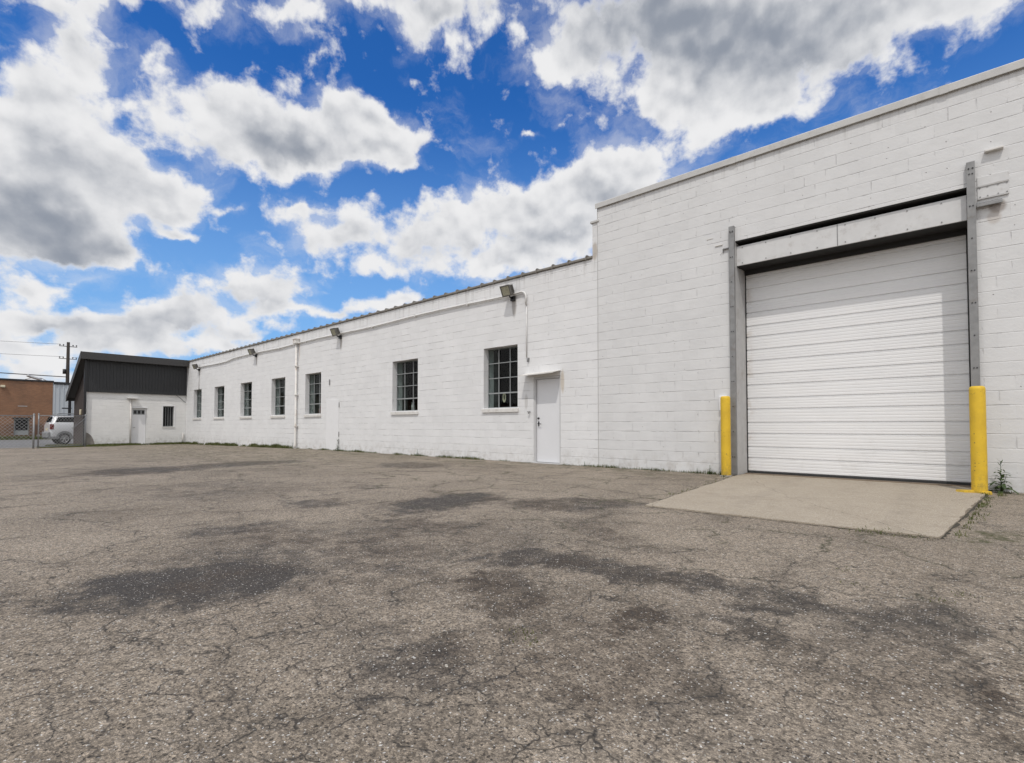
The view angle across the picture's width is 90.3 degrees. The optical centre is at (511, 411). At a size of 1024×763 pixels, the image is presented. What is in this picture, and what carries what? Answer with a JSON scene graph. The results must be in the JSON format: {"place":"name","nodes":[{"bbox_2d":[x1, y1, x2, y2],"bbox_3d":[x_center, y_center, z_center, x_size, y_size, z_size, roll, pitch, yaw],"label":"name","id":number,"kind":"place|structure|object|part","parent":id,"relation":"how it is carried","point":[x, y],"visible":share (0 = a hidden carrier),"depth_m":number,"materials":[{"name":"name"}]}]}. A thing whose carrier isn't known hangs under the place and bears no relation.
{"place":"outdoors","nodes":[
{"label":"outdoors","id":0,"kind":"place"},
{"bbox_2d":[0,439,72,447],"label":"road","id":1,"kind":"structure","parent":0,"point":[42,441],"depth_m":32.59,"materials":[{"name":"grey asphalt"}]},
{"bbox_2d":[42,413,73,443],"bbox_3d":[-27.297,1.076,32.562,2.200,1.906,3.870,-1,-2,39],"label":"parked car","id":2,"kind":"object","parent":1,"relation":"on","point":[65,431],"visible":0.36,"depth_m":31.06,"materials":[{"name":"white paint"}]},
{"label":"side window","id":3,"kind":"part","parent":2,"relation":"part of","materials":[{"name":"black glass"}]},
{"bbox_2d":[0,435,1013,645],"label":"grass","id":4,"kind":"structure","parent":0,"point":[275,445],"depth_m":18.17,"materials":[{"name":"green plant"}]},
{"bbox_2d":[0,439,1023,762],"bbox_3d":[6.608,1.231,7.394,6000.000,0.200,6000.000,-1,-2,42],"label":"ground","id":5,"kind":"structure","parent":0,"point":[92,513],"depth_m":2.44,"materials":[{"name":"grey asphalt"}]},
{"bbox_2d":[0,414,34,448],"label":"chain link fence","id":6,"kind":"object","parent":5,"relation":"on","point":[33,437],"visible":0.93,"depth_m":23.47,"materials":[{"name":"metal"}]},
{"bbox_2d":[0,374,73,437],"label":"brick building","id":7,"kind":"structure","parent":5,"relation":"on","point":[40,396],"depth_m":44.47,"materials":[{"name":"brick"}]},
{"bbox_2d":[13,417,30,434],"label":"window","id":8,"kind":"structure","parent":7,"relation":"in","point":[20,427],"depth_m":44.15,"materials":[{"name":"paint"}]},
{"bbox_2d":[36,413,86,447],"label":"chain link gate","id":9,"kind":"structure","parent":5,"relation":"on","point":[38,436],"depth_m":24.81,"materials":[{"name":"metal"}]},
{"bbox_2d":[62,401,71,414],"bbox_3d":[-30.523,0.743,34.889,0.220,3.300,0.510,-1,-2,42],"label":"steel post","id":10,"kind":"object","parent":5,"relation":"on","point":[69,408],"visible":0.22,"depth_m":34.96,"materials":[{"name":"black metal"}]},
{"bbox_2d":[59,342,76,382],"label":"utility pole","id":11,"kind":"object","parent":5,"relation":"on","point":[66,371],"visible":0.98,"depth_m":53.17,"materials":[{"name":"black wood"}]},
{"bbox_2d":[0,372,65,376],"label":"overhead wire","id":12,"kind":"object","parent":11,"relation":"attached to","point":[33,374],"visible":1,"depth_m":51.28,"materials":[{"name":"black metal"}]},
{"bbox_2d":[66,351,188,444],"bbox_3d":[-20.151,-0.298,33.229,4.540,5.490,13.060,-1,-2,42],"label":"annex","id":13,"kind":"object","parent":5,"relation":"on","point":[118,398],"visible":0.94,"depth_m":28.93,"materials":[{"name":"white painted brick"},{"name":"charcoal siding"}]},
{"bbox_2d":[131,408,145,443],"bbox_3d":[-21.442,0.832,29.238,0.114,2.070,0.670,-1,-2,42],"label":"door","id":14,"kind":"structure","parent":13,"relation":"in","point":[138,414],"depth_m":29.24,"materials":[{"name":"paint"}]},
{"bbox_2d":[162,405,174,427],"bbox_3d":[-20.457,0.271,30.299,0.195,1.330,0.680,-1,-2,42],"label":"window","id":15,"kind":"structure","parent":13,"relation":"in","point":[167,412],"depth_m":30.32,"materials":[{"name":"glass"}]},
{"bbox_2d":[186,58,1023,492],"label":"warehouse","id":16,"kind":"structure","parent":5,"relation":"on","point":[840,300],"depth_m":9.71,"materials":[{"name":"brick"}]},
{"bbox_2d":[192,390,201,419],"bbox_3d":[-18.094,-0.420,29.818,1.420,1.755,0.665,-1,-2,42],"label":"window","id":17,"kind":"structure","parent":16,"relation":"in","point":[198,418],"depth_m":29.89,"materials":[{"name":"glass"}]},
{"bbox_2d":[213,387,223,418],"bbox_3d":[-15.517,-0.484,27.526,1.520,1.755,0.665,-1,-2,42],"label":"window","id":18,"kind":"structure","parent":16,"relation":"in","point":[222,391],"depth_m":27.93,"materials":[{"name":"glass"}]},
{"bbox_2d":[239,383,251,418],"bbox_3d":[-12.824,-0.550,25.130,1.450,1.755,0.665,-1,-2,42],"label":"window","id":19,"kind":"structure","parent":16,"relation":"in","point":[249,385],"depth_m":25.48,"materials":[{"name":"paint"}]},
{"bbox_2d":[247,348,256,356],"bbox_3d":[-12.263,-2.799,24.063,0.312,0.391,0.365,-1,-2,42],"label":"floodlight","id":20,"kind":"object","parent":16,"relation":"attached to","point":[251,351],"visible":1,"depth_m":23.97,"materials":[{"name":"black metal"}]},
{"bbox_2d":[270,378,284,417],"bbox_3d":[-10.169,-0.616,22.767,1.440,1.755,0.665,-1,-2,42],"label":"window","id":21,"kind":"structure","parent":16,"relation":"in","point":[281,406],"depth_m":23.13,"materials":[{"name":"paint"}]},
{"bbox_2d":[303,373,320,416],"bbox_3d":[-7.804,-0.674,20.664,1.370,1.755,0.665,-1,-2,42],"label":"window","id":22,"kind":"structure","parent":16,"relation":"in","point":[317,383],"depth_m":20.99,"materials":[{"name":"paint"}]},
{"bbox_2d":[326,399,339,449],"bbox_3d":[-6.824,0.547,19.359,0.955,2.030,0.020,-1,-2,42],"label":"sealed doorway","id":23,"kind":"structure","parent":16,"relation":"in","point":[332,406],"depth_m":19.35,"materials":[{"name":"paint"}]},
{"bbox_2d":[330,328,341,338],"bbox_3d":[-6.548,-2.940,18.979,0.312,0.391,0.365,-1,-2,42],"label":"floodlight","id":24,"kind":"object","parent":16,"relation":"attached to","point":[335,331],"visible":1,"depth_m":18.90,"materials":[{"name":"black metal"}]},
{"bbox_2d":[390,360,417,414],"bbox_3d":[-3.266,-0.786,16.627,1.420,1.755,0.665,-1,-2,42],"label":"window","id":25,"kind":"structure","parent":16,"relation":"in","point":[405,373],"depth_m":16.93,"materials":[{"name":"paint"}]},
{"bbox_2d":[482,346,518,412],"bbox_3d":[-0.125,-0.864,13.832,1.310,1.755,0.665,-1,-2,42],"label":"window","id":26,"kind":"structure","parent":16,"relation":"in","point":[496,363],"depth_m":13.91,"materials":[{"name":"paint"}]},
{"bbox_2d":[500,284,515,300],"bbox_3d":[-0.087,-3.099,13.230,0.312,0.391,0.365,-1,-2,42],"label":"floodlight","id":27,"kind":"object","parent":16,"relation":"attached to","point":[507,290],"visible":1,"depth_m":13.15,"materials":[{"name":"grey metal"}]},
{"bbox_2d":[537,378,559,462],"bbox_3d":[0.904,0.212,12.589,0.751,2.065,0.108,-1,-2,42],"label":"entry door","id":28,"kind":"structure","parent":16,"relation":"in","point":[548,398],"depth_m":12.60,"materials":[{"name":"white metal"}]},
{"bbox_2d":[745,229,970,485],"bbox_3d":[5.828,-1.146,8.923,3.264,4.604,0.072,-1,-2,42],"label":"overhead door","id":29,"kind":"structure","parent":16,"relation":"in","point":[858,366],"depth_m":8.71,"materials":[{"name":"metal"}]},
{"bbox_2d":[720,396,731,476],"bbox_3d":[3.956,0.497,9.421,0.230,1.580,0.230,-1,-2,42],"label":"bollard","id":30,"kind":"object","parent":5,"relation":"on","point":[725,411],"visible":0.82,"depth_m":9.35,"materials":[{"name":"yellow metal"}]},
{"bbox_2d":[645,473,987,538],"bbox_3d":[4.195,1.160,6.933,3.350,0.116,5.140,-1,-2,42],"label":"concrete apron","id":31,"kind":"object","parent":5,"relation":"on","point":[932,511],"visible":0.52,"depth_m":6.06,"materials":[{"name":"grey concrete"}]},
{"bbox_2d":[956,386,991,494],"bbox_3d":[6.340,0.432,7.011,0.388,1.575,0.218,-1,-2,33],"label":"bollard","id":32,"kind":"object","parent":31,"relation":"on","point":[978,439],"visible":0.91,"depth_m":6.92,"materials":[{"name":"yellow metal"}]},
{"bbox_2d":[988,460,1018,493],"bbox_3d":[6.777,0.920,7.058,0.308,0.557,0.337,-1,-2,22],"label":"thistle","id":33,"kind":"object","parent":5,"relation":"on","point":[1002,487],"visible":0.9,"depth_m":7.04,"materials":[{"name":"green plant"}]},
{"bbox_2d":[0,0,1023,382],"label":"sky","id":34,"kind":"structure","parent":0,"point":[180,179],"materials":[{"name":"blue"}]}
]}

